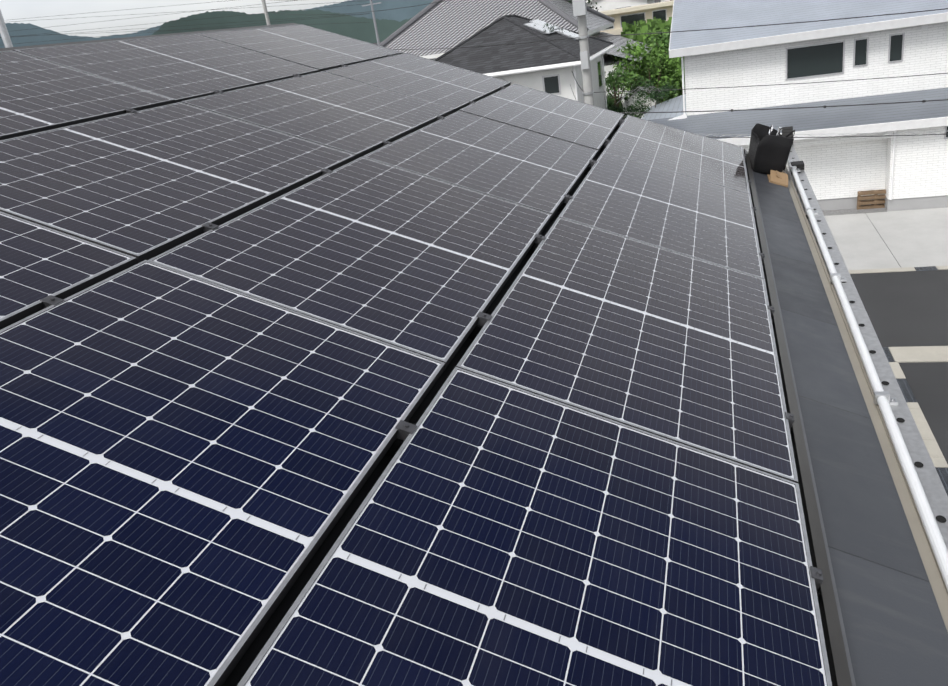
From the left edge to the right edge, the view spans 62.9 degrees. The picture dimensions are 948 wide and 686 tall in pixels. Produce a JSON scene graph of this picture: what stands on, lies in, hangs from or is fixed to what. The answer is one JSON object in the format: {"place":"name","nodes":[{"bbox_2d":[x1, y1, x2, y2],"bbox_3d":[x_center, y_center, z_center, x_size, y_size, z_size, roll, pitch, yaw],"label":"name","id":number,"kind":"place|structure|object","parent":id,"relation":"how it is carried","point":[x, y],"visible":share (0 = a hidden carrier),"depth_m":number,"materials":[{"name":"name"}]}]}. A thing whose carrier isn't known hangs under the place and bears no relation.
{"place":"outdoors","nodes":[
{"label":"outdoors","id":0,"kind":"place"},
{"bbox_2d":[0,0,347,37],"label":"sky","id":1,"kind":"structure","parent":0,"point":[17,10],"materials":[{"name":"white"}]},
{"bbox_2d":[0,0,433,47],"bbox_3d":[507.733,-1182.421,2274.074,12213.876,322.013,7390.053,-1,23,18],"label":"mountain","id":2,"kind":"structure","parent":0,"point":[401,13],"depth_m":3802.53,"materials":[{"name":"green plant"}]},
{"bbox_2d":[152,9,410,42],"bbox_3d":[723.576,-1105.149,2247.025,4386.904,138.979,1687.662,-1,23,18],"label":"mountain","id":3,"kind":"structure","parent":0,"point":[349,26],"depth_m":2076.58,"materials":[{"name":"green plant"}]},
{"bbox_2d":[0,23,947,685],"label":"roof","id":4,"kind":"structure","parent":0,"point":[882,621],"depth_m":2.36,"materials":[{"name":"grey metal"}]},
{"bbox_2d":[586,0,673,34],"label":"buildings","id":5,"kind":"structure","parent":0,"point":[626,11],"depth_m":56.84,"materials":[{"name":"beige paint"}]},
{"bbox_2d":[372,0,947,463],"bbox_3d":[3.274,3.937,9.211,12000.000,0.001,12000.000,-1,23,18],"label":"ground","id":6,"kind":"structure","parent":0,"point":[906,308],"depth_m":17.48,"materials":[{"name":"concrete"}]},
{"bbox_2d":[378,0,651,103],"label":"tiled house","id":7,"kind":"structure","parent":6,"relation":"on","point":[429,28],"depth_m":43.40,"materials":[{"name":"grey tile"}]},
{"bbox_2d":[434,14,614,108],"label":"house","id":8,"kind":"structure","parent":6,"relation":"on","point":[546,66],"depth_m":27.89,"materials":[{"name":"grey tile"}]},
{"bbox_2d":[569,0,600,10],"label":"tree","id":9,"kind":"object","parent":6,"relation":"on","point":[588,2],"visible":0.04,"depth_m":51.10,"materials":[{"name":"green plant"}]},
{"bbox_2d":[262,0,947,137],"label":"utility poles","id":10,"kind":"object","parent":6,"relation":"on","point":[580,13],"visible":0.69,"depth_m":20.66,"materials":[{"name":"concrete"}]},
{"bbox_2d":[0,0,380,43],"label":"power lines","id":11,"kind":"object","parent":10,"relation":"attached to","point":[371,3],"visible":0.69,"depth_m":72.71,"materials":[{"name":"silver metal"}]},
{"bbox_2d":[607,103,648,118],"bbox_3d":[7.000,-9.055,34.785,2.553,3.465,2.235,-24,26,-32],"label":"shrub","id":12,"kind":"object","parent":6,"relation":"on","point":[618,109],"visible":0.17,"depth_m":34.43,"materials":[{"name":"green plant"}]},
{"bbox_2d":[616,84,663,117],"bbox_3d":[8.042,-10.290,36.876,2.100,3.850,2.800,-1,23,18],"label":"bush","id":13,"kind":"object","parent":6,"relation":"on","point":[631,99],"visible":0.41,"depth_m":35.41,"materials":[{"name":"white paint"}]},
{"bbox_2d":[608,17,684,106],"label":"green bank","id":14,"kind":"structure","parent":6,"relation":"on","point":[654,25],"depth_m":52.26,"materials":[{"name":"green plant"}]},
{"bbox_2d":[603,62,653,114],"bbox_3d":[6.966,-10.986,36.579,3.155,4.473,3.238,-1,23,18],"label":"tree","id":15,"kind":"object","parent":14,"relation":"on","point":[611,80],"visible":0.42,"depth_m":35.72,"materials":[{"name":"green plant"}]},
{"bbox_2d":[611,40,663,77],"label":"tree","id":16,"kind":"object","parent":14,"relation":"on","point":[630,50],"visible":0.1,"depth_m":41.81,"materials":[{"name":"green plant"}]},
{"bbox_2d":[606,34,684,102],"bbox_3d":[9.027,-12.842,39.292,4.207,5.231,4.703,-25,27,-35],"label":"tree","id":17,"kind":"object","parent":14,"relation":"on","point":[663,72],"visible":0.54,"depth_m":38.73,"materials":[{"name":"green plant"}]},
{"bbox_2d":[643,27,670,54],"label":"tree","id":18,"kind":"object","parent":14,"relation":"on","point":[665,41],"visible":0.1,"depth_m":44.28,"materials":[{"name":"green plant"}]},
{"bbox_2d":[655,56,685,99],"bbox_3d":[10.232,-11.785,36.964,3.324,4.300,4.038,-1,23,18],"label":"tree","id":19,"kind":"object","parent":14,"relation":"on","point":[677,75],"visible":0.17,"depth_m":35.99,"materials":[{"name":"green plant"}]},
{"bbox_2d":[624,78,684,117],"bbox_3d":[7.681,-9.122,33.393,2.564,4.448,2.409,-12,22,-7],"label":"shrub","id":20,"kind":"object","parent":6,"relation":"on","point":[655,94],"visible":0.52,"depth_m":32.68,"materials":[{"name":"green plant"}]},
{"bbox_2d":[681,22,947,210],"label":"house walls","id":21,"kind":"structure","parent":6,"relation":"on","point":[908,172],"depth_m":25.54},
{"bbox_2d":[648,87,947,145],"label":"house roof","id":22,"kind":"structure","parent":21,"relation":"attached to","point":[830,121],"depth_m":25.10,"materials":[{"name":"grey metal"}]},
{"bbox_2d":[669,0,947,57],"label":"house roof","id":23,"kind":"structure","parent":21,"relation":"on","point":[687,15],"depth_m":26.01,"materials":[{"name":"grey metal"}]},
{"bbox_2d":[641,94,686,119],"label":"house roof","id":24,"kind":"structure","parent":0,"point":[675,104],"depth_m":30.59,"materials":[{"name":"grey metal"}]},
{"bbox_2d":[822,207,947,495],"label":"paving","id":25,"kind":"structure","parent":0,"point":[877,240],"depth_m":21.88,"materials":[{"name":"concrete"}]},
{"bbox_2d":[0,10,12,47],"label":"scaffold pipe","id":26,"kind":"object","parent":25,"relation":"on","point":[5,36],"depth_m":6.62,"materials":[{"name":"silver metal"}]},
{"bbox_2d":[856,189,885,209],"bbox_3d":[13.290,-4.749,25.648,1.100,0.620,0.120,-1,32,18],"label":"pallet","id":27,"kind":"object","parent":25,"relation":"on","point":[875,202],"visible":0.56,"depth_m":25.65,"materials":[{"name":"brown wood"}]},
{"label":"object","id":28,"kind":"object","parent":25,"relation":"on","visible":0},
{"bbox_2d":[40,54,823,597],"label":"panel clamps","id":29,"kind":"object","parent":28,"relation":"on","point":[404,428],"visible":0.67,"depth_m":2.73,"materials":[{"name":"metal"}]},
{"bbox_2d":[0,24,831,685],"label":"solar array","id":30,"kind":"object","parent":29,"relation":"on","point":[588,476],"visible":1,"depth_m":2.22,"materials":[{"name":"glass"}]},
{"bbox_2d":[767,170,787,186],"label":"wood block","id":31,"kind":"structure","parent":28,"relation":"on","point":[777,177],"depth_m":6.34,"materials":[{"name":"brown wood"}]},
{"bbox_2d":[748,123,793,173],"bbox_3d":[2.498,-1.644,6.577,0.286,0.337,0.417,9,27,5],"label":"tool bag","id":32,"kind":"object","parent":31,"relation":"on","point":[767,152],"visible":0.83,"depth_m":6.43,"materials":[{"name":"fabric"}]},
{"bbox_2d":[751,125,794,170],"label":"tool bag handles","id":33,"kind":"object","parent":32,"relation":"on","point":[771,129],"visible":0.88,"depth_m":6.49,"materials":[{"name":"fabric"}]},
{"bbox_2d":[782,126,947,549],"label":"plank","id":34,"kind":"object","parent":28,"relation":"attached to","point":[932,485],"visible":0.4,"depth_m":3.23,"materials":[{"name":"metal"}]},
{"bbox_2d":[783,166,947,631],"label":"gutter","id":35,"kind":"object","parent":28,"relation":"attached to","point":[933,572],"visible":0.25,"depth_m":2.88,"materials":[{"name":"metal"}]},
{"bbox_2d":[788,160,947,589],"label":"guard pole","id":36,"kind":"object","parent":35,"relation":"on","point":[883,400],"visible":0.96,"depth_m":2.96,"materials":[{"name":"white metal"}]}
]}

